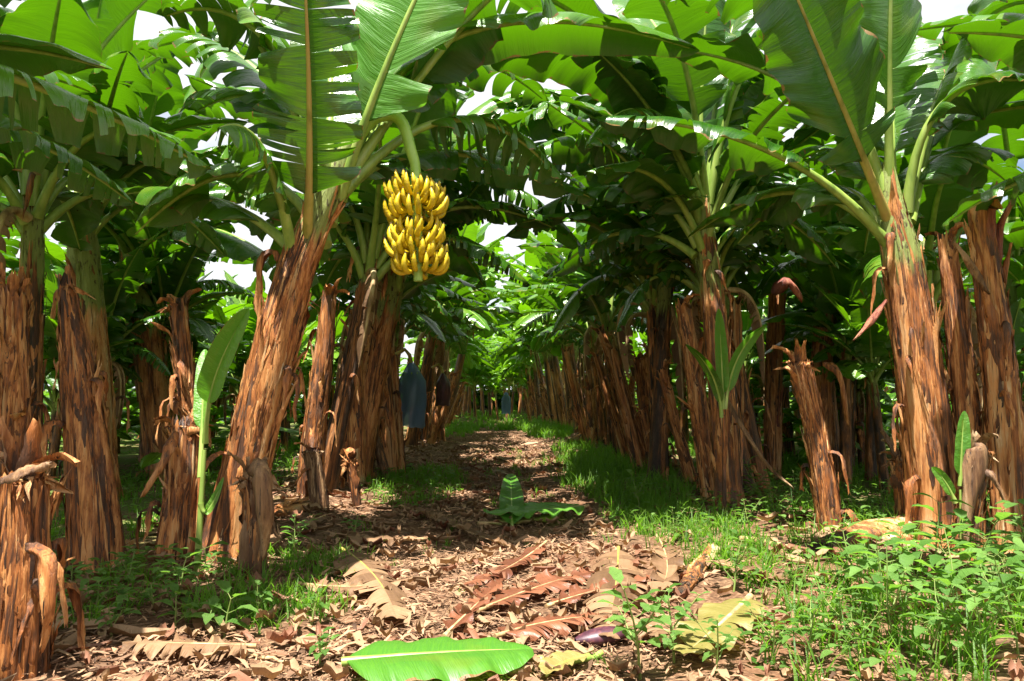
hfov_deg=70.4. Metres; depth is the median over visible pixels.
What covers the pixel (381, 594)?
dead leaf
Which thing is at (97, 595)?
weed
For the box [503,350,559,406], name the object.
banana plant
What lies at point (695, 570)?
fallen log
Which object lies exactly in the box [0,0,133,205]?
banana plant
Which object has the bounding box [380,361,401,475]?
banana stump
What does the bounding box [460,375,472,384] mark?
banana plant
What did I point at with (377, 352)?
banana plant
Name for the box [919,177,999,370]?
banana plant
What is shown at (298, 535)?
weed
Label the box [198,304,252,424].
banana plant
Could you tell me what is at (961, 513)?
weed
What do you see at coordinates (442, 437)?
banana stump
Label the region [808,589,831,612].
weed
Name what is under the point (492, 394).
banana plant
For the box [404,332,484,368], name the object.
banana plant
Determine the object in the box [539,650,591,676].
fallen leaf
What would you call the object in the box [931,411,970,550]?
banana sucker
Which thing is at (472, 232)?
banana plant
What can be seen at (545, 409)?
banana stump
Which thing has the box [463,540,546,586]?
dead leaf
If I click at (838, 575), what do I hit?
weed
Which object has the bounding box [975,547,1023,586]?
weed
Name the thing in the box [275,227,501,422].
banana plant
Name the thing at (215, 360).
banana sucker
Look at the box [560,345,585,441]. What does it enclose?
banana stump
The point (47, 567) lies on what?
dry sheath strip
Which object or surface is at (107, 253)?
banana plant
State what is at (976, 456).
dry sheath strip
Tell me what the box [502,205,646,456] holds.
banana plant
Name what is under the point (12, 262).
banana plant
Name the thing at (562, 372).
banana stump
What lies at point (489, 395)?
banana plant
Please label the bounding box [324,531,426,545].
dead leaf
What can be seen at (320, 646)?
weed
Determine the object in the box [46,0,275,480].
banana plant
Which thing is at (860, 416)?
banana plant
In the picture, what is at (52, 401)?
banana plant
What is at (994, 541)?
weed
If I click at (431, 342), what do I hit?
banana plant
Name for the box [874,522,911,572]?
weed
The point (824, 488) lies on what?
banana stump
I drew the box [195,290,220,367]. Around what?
banana plant
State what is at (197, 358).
banana plant
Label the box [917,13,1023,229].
banana plant
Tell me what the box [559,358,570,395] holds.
banana stump
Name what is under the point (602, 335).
banana stump
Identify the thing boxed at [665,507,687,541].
weed
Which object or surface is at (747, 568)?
dead leaf
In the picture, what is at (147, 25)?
sky
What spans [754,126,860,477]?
banana plant
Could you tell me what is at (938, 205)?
banana plant
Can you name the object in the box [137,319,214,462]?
banana plant
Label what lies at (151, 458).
distant plantation foliage
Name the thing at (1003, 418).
banana stump
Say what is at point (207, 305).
banana plant
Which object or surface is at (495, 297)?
banana plant
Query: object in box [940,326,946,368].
banana plant
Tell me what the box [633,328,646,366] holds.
banana plant
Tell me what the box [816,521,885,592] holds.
weed
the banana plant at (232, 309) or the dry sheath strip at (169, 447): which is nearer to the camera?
the dry sheath strip at (169, 447)
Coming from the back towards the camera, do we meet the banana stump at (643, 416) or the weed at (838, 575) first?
the banana stump at (643, 416)
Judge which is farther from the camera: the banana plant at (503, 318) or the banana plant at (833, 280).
the banana plant at (503, 318)
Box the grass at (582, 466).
[50,408,1023,680]
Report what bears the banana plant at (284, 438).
on the ground at (128, 457)
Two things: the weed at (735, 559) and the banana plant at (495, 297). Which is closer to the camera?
the weed at (735, 559)
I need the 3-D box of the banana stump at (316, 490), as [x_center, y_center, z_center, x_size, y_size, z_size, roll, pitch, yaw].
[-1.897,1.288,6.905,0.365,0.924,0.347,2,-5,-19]
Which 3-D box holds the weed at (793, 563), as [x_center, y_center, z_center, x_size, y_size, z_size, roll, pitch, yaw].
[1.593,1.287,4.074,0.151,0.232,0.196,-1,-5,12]
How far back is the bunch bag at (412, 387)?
10.28 m
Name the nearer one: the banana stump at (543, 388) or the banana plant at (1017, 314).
the banana plant at (1017, 314)
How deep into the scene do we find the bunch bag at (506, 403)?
26.78 m
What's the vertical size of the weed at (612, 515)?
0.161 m
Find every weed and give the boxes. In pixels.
[64,559,85,580]
[83,576,117,610]
[95,600,132,637]
[108,546,146,585]
[139,581,158,614]
[154,548,205,583]
[154,582,203,628]
[180,537,234,575]
[188,580,258,636]
[237,580,273,621]
[282,513,321,558]
[304,588,329,624]
[304,626,340,663]
[340,511,364,531]
[597,567,680,679]
[607,510,616,526]
[623,469,652,510]
[651,588,710,662]
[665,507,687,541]
[686,608,743,672]
[707,537,756,591]
[733,497,763,527]
[743,455,771,491]
[743,603,797,659]
[755,481,782,510]
[774,593,832,668]
[780,551,808,590]
[782,467,803,501]
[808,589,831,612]
[812,580,868,643]
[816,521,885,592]
[828,607,885,663]
[829,564,858,587]
[837,529,913,620]
[840,481,859,503]
[847,533,941,644]
[872,478,889,503]
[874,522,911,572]
[875,520,950,604]
[899,572,972,667]
[904,493,984,574]
[911,502,1023,589]
[913,520,1009,615]
[933,531,956,563]
[937,583,1023,650]
[951,545,1023,659]
[952,519,987,562]
[959,499,1023,579]
[964,551,1016,626]
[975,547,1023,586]
[977,534,1011,568]
[996,500,1023,544]
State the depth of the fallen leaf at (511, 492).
7.25 m
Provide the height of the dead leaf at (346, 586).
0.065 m
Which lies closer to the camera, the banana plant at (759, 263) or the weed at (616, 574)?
the weed at (616, 574)
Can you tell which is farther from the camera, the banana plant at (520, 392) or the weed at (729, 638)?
the banana plant at (520, 392)
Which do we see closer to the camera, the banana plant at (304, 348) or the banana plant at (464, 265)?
the banana plant at (464, 265)
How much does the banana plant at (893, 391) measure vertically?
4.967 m
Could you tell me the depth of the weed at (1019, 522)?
4.75 m
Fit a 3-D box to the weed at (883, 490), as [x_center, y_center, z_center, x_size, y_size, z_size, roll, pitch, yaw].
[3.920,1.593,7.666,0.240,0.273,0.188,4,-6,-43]
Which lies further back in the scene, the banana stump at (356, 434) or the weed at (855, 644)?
the banana stump at (356, 434)
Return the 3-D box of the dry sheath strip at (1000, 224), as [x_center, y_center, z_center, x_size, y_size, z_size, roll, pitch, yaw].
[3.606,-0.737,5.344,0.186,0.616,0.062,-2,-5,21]
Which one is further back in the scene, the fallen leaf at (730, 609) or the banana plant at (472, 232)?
the banana plant at (472, 232)
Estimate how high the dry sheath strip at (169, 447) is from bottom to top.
0.399 m
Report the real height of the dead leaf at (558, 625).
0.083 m
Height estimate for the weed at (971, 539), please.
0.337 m
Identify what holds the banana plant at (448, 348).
on the ground at (128, 457)
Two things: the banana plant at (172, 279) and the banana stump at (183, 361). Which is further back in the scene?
the banana plant at (172, 279)
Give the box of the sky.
[0,0,1023,397]
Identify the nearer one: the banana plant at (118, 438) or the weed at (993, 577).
the weed at (993, 577)
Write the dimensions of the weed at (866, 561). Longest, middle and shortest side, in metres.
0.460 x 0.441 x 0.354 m
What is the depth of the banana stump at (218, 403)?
18.04 m
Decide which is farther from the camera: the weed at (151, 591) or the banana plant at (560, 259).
the banana plant at (560, 259)
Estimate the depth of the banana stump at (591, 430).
15.49 m
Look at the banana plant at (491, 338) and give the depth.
41.91 m
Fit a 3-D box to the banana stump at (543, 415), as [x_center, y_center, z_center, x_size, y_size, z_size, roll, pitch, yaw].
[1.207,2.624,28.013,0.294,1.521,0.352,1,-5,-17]
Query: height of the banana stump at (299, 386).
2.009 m
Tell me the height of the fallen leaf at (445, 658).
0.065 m
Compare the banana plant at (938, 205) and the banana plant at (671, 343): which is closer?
the banana plant at (938, 205)
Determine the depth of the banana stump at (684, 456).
8.79 m
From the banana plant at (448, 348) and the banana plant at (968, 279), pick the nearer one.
the banana plant at (968, 279)
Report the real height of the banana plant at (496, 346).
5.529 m
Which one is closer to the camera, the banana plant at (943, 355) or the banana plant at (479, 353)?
the banana plant at (943, 355)
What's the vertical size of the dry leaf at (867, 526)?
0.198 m
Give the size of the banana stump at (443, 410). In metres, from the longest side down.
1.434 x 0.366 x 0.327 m
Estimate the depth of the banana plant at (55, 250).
9.68 m
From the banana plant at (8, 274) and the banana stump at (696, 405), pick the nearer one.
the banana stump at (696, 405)
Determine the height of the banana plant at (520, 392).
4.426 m
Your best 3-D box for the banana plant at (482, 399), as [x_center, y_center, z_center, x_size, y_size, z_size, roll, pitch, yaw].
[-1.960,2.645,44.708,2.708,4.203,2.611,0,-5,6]
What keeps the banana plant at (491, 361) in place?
on the ground at (128, 457)
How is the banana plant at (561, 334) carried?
on the ground at (128, 457)
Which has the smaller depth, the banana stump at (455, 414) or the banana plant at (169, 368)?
the banana plant at (169, 368)
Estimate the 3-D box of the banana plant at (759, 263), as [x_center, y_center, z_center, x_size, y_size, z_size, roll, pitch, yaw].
[2.605,-0.803,9.125,4.031,5.466,3.518,3,-6,-36]
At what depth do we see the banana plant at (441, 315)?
12.00 m
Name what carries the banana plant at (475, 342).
on the ground at (128, 457)
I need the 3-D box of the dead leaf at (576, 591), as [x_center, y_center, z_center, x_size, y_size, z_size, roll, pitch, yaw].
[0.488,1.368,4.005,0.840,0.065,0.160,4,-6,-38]
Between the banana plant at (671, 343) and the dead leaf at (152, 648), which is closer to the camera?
the dead leaf at (152, 648)
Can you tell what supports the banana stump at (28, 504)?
on the ground at (128, 457)
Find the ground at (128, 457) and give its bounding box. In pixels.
[18,403,1023,680]
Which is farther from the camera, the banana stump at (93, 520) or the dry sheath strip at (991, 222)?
the dry sheath strip at (991, 222)
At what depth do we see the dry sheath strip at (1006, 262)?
5.32 m
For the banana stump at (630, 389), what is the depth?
13.17 m
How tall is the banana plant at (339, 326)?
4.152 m
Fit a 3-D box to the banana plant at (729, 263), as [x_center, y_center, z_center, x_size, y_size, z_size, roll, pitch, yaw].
[2.148,-0.824,8.317,3.176,5.678,3.358,-2,-5,23]
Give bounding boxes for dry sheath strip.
[0,461,53,485]
[24,541,57,653]
[139,430,178,498]
[247,458,274,562]
[728,398,793,488]
[770,277,804,302]
[822,362,849,426]
[852,299,887,340]
[952,240,989,294]
[961,442,987,540]
[986,181,997,239]
[996,200,1011,261]
[1002,242,1012,287]
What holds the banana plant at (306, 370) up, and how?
on the ground at (128, 457)
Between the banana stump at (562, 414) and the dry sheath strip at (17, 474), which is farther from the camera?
the banana stump at (562, 414)
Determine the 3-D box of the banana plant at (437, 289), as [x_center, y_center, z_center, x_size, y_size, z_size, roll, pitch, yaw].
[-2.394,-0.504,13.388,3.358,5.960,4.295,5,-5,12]
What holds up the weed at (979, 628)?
on the ground at (128, 457)
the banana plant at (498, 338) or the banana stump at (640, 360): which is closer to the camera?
the banana stump at (640, 360)
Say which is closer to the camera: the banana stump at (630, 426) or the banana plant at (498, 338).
the banana stump at (630, 426)
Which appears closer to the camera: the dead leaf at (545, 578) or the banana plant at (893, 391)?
the dead leaf at (545, 578)
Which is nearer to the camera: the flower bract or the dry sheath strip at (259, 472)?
the flower bract
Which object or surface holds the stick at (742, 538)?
on the ground at (128, 457)
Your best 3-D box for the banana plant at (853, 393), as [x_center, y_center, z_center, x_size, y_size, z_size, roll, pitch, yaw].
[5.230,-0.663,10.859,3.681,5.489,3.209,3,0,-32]
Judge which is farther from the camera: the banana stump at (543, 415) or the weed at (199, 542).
the banana stump at (543, 415)
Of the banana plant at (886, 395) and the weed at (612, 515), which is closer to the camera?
the weed at (612, 515)
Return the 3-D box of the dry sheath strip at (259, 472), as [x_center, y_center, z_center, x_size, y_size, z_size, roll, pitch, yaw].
[-1.415,0.948,4.056,0.204,0.580,0.100,-4,-6,44]
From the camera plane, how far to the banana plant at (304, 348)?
16.88 m
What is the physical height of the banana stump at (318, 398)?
2.411 m
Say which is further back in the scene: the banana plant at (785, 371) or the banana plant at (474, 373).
the banana plant at (474, 373)
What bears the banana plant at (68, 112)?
on the ground at (128, 457)
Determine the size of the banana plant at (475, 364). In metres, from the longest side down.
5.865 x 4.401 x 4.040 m
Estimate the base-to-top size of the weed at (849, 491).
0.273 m
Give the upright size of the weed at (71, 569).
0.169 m
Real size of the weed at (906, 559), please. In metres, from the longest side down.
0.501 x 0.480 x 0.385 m
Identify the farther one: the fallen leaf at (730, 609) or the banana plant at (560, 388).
the banana plant at (560, 388)
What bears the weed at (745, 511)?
on the ground at (128, 457)
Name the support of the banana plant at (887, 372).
on the ground at (128, 457)
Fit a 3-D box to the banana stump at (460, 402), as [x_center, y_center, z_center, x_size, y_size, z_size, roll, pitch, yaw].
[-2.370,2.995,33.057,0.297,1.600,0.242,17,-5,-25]
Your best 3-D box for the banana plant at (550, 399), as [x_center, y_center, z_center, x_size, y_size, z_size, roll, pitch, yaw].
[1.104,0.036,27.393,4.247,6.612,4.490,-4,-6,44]
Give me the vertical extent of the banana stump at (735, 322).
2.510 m
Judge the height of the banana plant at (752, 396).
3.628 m
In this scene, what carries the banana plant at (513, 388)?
on the ground at (128, 457)
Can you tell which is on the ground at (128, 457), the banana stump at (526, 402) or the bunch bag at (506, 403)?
the banana stump at (526, 402)
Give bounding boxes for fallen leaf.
[341,636,533,680]
[477,513,559,525]
[483,502,589,518]
[499,474,524,525]
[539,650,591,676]
[668,593,768,657]
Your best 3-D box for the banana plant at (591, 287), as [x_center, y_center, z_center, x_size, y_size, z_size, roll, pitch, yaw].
[1.924,-0.902,9.424,4.032,5.492,3.932,-3,-5,-28]
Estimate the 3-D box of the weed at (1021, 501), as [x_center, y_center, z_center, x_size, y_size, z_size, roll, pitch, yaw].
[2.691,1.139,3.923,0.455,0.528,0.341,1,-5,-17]
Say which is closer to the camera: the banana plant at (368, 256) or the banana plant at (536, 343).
the banana plant at (368, 256)
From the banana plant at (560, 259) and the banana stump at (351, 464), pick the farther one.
the banana plant at (560, 259)
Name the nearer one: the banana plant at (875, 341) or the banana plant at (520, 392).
the banana plant at (875, 341)
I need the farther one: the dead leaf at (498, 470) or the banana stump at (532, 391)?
the banana stump at (532, 391)
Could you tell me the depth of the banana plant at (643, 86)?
7.09 m
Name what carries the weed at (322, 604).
on the ground at (128, 457)
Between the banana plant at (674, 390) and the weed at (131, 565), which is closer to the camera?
the weed at (131, 565)
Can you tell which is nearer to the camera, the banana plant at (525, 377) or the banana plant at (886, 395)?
the banana plant at (886, 395)
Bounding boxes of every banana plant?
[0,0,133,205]
[0,0,227,455]
[0,0,250,498]
[0,64,212,178]
[0,190,20,256]
[3,254,19,267]
[5,238,171,473]
[6,235,117,276]
[8,222,118,274]
[43,285,142,478]
[43,301,138,489]
[43,345,61,475]
[44,221,206,427]
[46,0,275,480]
[57,85,264,400]
[100,201,251,402]
[107,260,196,379]
[110,0,699,563]
[113,245,121,452]
[118,284,224,371]
[123,270,239,380]
[125,323,203,396]
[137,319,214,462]
[168,266,247,390]
[184,38,556,491]
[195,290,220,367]
[198,270,308,360]
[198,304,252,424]
[201,270,237,345]
[202,273,265,422]
[206,299,222,436]
[246,16,547,478]
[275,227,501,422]
[280,325,335,445]
[281,319,334,450]
[298,334,334,439]
[302,290,348,363]
[307,181,486,354]
[309,315,346,408]
[316,265,485,442]
[337,77,581,481]
[337,237,480,363]
[347,224,524,447]
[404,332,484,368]
[406,231,512,399]
[408,236,512,441]
[413,304,496,374]
[420,333,490,369]
[421,330,494,371]
[432,221,506,406]
[443,239,511,363]
[444,320,497,362]
[445,244,527,424]
[448,0,839,506]
[449,331,494,371]
[457,222,508,326]
[458,333,498,417]
[458,354,490,419]
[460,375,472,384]
[461,337,493,395]
[461,337,498,382]
[461,356,489,412]
[463,364,486,417]
[463,384,476,414]
[465,360,507,416]
[479,344,500,414]
[480,351,496,416]
[484,370,510,419]
[485,300,546,398]
[485,351,526,419]
[489,332,542,416]
[490,331,526,415]
[491,335,534,390]
[491,343,496,408]
[493,275,567,419]
[494,266,557,423]
[494,307,561,360]
[495,342,521,409]
[497,241,569,415]
[499,279,561,421]
[499,367,519,416]
[500,366,526,415]
[501,251,628,409]
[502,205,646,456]
[503,318,562,419]
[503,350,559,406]
[506,229,577,433]
[510,248,637,444]
[511,366,546,417]
[516,131,777,467]
[519,269,645,440]
[520,128,788,468]
[521,172,646,448]
[546,57,854,490]
[547,22,796,480]
[548,78,838,496]
[590,0,1023,547]
[624,331,643,406]
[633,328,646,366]
[668,369,686,442]
[670,289,691,446]
[670,342,687,443]
[704,354,756,394]
[734,245,795,457]
[741,252,814,347]
[742,274,793,409]
[745,250,859,464]
[745,324,790,460]
[746,244,943,483]
[748,351,760,424]
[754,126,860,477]
[754,385,758,427]
[763,325,885,395]
[764,303,789,453]
[764,309,803,440]
[767,131,982,472]
[770,49,1023,431]
[782,268,945,493]
[784,356,894,468]
[788,254,943,480]
[791,341,891,402]
[836,289,964,456]
[889,387,895,426]
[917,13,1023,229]
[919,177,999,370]
[935,0,1023,407]
[940,297,1023,434]
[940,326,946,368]
[946,273,978,374]
[963,193,1023,309]
[970,249,1023,356]
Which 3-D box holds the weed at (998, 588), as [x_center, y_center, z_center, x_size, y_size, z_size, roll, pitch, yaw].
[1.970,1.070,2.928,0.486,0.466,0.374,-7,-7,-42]
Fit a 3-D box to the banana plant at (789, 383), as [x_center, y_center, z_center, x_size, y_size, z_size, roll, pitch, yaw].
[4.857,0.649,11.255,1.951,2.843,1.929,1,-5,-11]
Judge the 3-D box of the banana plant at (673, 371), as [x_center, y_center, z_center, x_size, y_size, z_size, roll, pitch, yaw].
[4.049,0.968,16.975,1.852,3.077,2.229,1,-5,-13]
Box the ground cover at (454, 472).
[48,408,1020,680]
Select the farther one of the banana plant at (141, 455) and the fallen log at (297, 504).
the banana plant at (141, 455)
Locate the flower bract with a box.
[574,626,625,645]
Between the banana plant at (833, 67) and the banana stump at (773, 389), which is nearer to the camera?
the banana plant at (833, 67)
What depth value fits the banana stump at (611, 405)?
12.04 m
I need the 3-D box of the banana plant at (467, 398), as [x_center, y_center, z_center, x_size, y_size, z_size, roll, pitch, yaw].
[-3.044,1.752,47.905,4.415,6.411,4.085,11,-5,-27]
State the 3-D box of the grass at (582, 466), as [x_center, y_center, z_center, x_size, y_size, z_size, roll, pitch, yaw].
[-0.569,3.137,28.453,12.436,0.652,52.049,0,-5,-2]
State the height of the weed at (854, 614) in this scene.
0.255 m
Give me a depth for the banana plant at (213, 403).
19.49 m
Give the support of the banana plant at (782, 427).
on the ground at (128, 457)
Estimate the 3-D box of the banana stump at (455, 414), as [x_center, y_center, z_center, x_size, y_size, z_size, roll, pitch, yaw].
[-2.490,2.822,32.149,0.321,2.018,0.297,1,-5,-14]
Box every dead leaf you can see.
[121,633,256,662]
[269,515,325,542]
[298,575,409,595]
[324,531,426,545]
[332,547,411,618]
[400,504,509,547]
[441,577,505,636]
[444,465,507,474]
[452,440,509,461]
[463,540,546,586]
[476,567,594,612]
[493,612,628,642]
[544,574,650,607]
[583,546,648,638]
[590,611,682,643]
[647,534,684,596]
[699,557,791,581]
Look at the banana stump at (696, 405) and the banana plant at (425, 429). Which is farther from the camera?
the banana plant at (425, 429)
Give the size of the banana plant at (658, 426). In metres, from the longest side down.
5.981 x 4.310 x 3.369 m
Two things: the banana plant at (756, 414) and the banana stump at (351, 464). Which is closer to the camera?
the banana stump at (351, 464)
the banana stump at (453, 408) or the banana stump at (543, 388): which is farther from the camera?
the banana stump at (543, 388)
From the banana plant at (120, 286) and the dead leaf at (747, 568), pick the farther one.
the banana plant at (120, 286)
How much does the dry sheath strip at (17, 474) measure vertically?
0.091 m
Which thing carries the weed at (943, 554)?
on the ground at (128, 457)
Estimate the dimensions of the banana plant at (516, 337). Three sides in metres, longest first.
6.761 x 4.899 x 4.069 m
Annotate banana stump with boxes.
[0,262,51,476]
[0,416,85,680]
[40,264,127,576]
[135,408,213,561]
[149,288,211,525]
[211,398,221,437]
[227,451,287,580]
[278,294,320,420]
[291,278,349,497]
[294,427,329,510]
[339,302,373,484]
[340,447,361,509]
[375,435,389,475]
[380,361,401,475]
[390,348,414,473]
[426,398,442,444]
[429,362,449,422]
[437,398,451,435]
[437,408,448,440]
[445,369,461,420]
[445,381,466,426]
[453,405,458,420]
[457,389,465,420]
[522,387,531,420]
[527,377,536,417]
[536,392,555,424]
[539,380,547,407]
[539,389,545,420]
[551,369,560,423]
[555,392,565,425]
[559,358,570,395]
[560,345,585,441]
[561,366,564,385]
[568,396,572,426]
[575,373,584,413]
[583,378,598,446]
[589,349,629,459]
[591,324,646,463]
[600,341,645,473]
[628,375,635,405]
[631,350,648,418]
[631,396,648,466]
[638,342,646,352]
[654,358,696,484]
[673,293,713,500]
[726,294,749,433]
[757,278,797,477]
[771,338,857,531]
[879,429,904,515]
[925,222,986,541]
[950,430,1004,560]
[963,198,1023,555]
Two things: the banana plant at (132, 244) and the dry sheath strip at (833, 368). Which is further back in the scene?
the banana plant at (132, 244)
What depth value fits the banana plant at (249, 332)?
13.62 m
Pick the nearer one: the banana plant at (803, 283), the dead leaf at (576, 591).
the dead leaf at (576, 591)
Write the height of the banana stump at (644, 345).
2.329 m
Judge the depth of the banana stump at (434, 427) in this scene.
16.89 m
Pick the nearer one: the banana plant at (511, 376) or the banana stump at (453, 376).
the banana stump at (453, 376)
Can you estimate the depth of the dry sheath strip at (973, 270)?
5.20 m
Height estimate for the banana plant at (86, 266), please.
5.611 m
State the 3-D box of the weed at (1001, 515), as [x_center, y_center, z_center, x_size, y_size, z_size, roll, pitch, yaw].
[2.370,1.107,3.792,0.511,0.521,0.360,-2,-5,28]
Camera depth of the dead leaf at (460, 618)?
3.63 m
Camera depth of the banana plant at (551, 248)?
11.26 m
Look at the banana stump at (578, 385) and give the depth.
18.10 m
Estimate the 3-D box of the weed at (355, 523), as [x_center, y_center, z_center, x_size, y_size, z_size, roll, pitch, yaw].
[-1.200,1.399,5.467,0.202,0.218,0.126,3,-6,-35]
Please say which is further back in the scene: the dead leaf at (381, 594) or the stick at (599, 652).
the dead leaf at (381, 594)
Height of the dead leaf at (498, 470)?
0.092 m
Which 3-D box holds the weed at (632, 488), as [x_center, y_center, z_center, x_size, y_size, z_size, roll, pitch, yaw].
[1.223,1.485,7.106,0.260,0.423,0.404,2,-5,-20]
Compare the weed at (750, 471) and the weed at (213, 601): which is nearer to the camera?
the weed at (213, 601)
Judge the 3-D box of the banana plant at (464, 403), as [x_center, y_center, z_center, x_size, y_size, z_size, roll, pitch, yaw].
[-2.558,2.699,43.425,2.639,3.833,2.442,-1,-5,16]
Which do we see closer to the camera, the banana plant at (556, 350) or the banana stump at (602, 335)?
the banana stump at (602, 335)
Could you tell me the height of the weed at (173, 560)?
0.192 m
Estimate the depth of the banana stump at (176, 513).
4.64 m
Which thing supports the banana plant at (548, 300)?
on the ground at (128, 457)
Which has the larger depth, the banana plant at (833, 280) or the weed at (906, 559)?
the banana plant at (833, 280)
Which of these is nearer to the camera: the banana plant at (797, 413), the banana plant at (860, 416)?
the banana plant at (860, 416)
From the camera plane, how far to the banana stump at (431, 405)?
23.30 m
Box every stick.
[220,652,287,662]
[538,650,603,663]
[739,536,805,552]
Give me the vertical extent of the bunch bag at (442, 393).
0.949 m
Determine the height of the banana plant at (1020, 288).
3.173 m
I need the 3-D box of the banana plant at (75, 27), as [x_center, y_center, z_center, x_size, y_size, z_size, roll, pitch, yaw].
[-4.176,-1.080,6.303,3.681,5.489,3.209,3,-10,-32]
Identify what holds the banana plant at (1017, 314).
on the ground at (128, 457)
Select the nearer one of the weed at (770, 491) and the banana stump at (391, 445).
the weed at (770, 491)
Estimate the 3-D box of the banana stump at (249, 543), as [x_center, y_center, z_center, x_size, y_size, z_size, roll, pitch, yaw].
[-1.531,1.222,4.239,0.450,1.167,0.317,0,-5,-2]
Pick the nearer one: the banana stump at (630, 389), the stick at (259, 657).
the stick at (259, 657)
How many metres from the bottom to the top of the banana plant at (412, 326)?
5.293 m
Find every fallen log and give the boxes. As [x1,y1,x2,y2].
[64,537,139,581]
[274,496,310,518]
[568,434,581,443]
[672,543,719,598]
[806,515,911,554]
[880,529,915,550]
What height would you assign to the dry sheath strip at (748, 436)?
0.901 m
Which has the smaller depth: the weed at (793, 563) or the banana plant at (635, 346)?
the weed at (793, 563)
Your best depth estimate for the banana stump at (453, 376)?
18.75 m
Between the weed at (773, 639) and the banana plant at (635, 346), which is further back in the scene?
the banana plant at (635, 346)
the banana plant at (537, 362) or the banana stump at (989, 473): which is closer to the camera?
the banana stump at (989, 473)
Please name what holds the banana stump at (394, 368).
on the ground at (128, 457)
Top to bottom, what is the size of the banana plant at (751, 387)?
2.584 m
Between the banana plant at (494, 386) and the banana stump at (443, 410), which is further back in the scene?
the banana plant at (494, 386)
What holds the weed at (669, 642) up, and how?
on the ground at (128, 457)
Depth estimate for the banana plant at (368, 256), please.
8.19 m
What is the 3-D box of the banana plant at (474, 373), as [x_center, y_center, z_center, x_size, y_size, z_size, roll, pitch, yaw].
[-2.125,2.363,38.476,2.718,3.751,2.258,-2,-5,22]
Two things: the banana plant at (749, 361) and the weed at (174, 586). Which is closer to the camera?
the weed at (174, 586)
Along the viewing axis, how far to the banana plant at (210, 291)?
17.66 m
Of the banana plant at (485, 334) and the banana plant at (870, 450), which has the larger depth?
the banana plant at (485, 334)
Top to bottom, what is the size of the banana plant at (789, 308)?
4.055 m
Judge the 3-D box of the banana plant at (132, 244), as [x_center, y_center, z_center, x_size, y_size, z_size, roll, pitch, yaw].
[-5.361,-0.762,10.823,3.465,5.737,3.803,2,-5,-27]
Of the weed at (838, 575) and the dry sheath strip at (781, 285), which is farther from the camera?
the dry sheath strip at (781, 285)
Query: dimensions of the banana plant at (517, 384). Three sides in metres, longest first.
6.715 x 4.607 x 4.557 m
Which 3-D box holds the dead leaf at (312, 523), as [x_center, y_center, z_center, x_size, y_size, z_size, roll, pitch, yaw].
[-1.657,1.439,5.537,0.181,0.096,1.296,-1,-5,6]
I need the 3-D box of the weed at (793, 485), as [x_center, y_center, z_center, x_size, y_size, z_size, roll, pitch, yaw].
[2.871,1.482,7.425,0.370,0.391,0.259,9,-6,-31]
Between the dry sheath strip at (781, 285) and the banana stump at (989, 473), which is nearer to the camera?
the banana stump at (989, 473)
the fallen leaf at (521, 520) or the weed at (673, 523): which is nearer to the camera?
the weed at (673, 523)
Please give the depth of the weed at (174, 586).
3.36 m
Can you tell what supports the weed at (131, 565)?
on the ground at (128, 457)
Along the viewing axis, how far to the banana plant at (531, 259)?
22.85 m
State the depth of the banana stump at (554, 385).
25.11 m
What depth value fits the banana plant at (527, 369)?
36.69 m
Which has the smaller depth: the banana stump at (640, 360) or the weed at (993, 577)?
the weed at (993, 577)
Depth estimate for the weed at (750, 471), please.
7.74 m
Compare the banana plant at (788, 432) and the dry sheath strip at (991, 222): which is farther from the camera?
the banana plant at (788, 432)
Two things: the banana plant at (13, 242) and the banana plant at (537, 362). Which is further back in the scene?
the banana plant at (537, 362)
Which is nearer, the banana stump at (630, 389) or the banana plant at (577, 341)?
the banana stump at (630, 389)
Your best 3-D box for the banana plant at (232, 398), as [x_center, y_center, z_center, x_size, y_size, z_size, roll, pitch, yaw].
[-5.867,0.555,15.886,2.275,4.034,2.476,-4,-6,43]
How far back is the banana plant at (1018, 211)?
10.15 m
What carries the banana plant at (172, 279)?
on the ground at (128, 457)
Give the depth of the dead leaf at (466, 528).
5.89 m
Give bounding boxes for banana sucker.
[193,308,249,570]
[686,309,765,514]
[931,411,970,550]
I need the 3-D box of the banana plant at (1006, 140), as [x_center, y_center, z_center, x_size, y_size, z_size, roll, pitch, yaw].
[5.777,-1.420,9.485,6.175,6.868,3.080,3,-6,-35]
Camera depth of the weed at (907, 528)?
3.65 m
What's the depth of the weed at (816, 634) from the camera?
2.94 m
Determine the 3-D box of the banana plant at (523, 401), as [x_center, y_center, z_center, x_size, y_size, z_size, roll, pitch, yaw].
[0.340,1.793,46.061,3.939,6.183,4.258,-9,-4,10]
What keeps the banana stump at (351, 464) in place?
on the ground at (128, 457)
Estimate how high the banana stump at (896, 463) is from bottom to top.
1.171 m
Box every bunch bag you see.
[395,348,426,428]
[431,363,450,405]
[499,386,510,413]
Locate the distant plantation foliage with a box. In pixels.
[43,355,951,469]

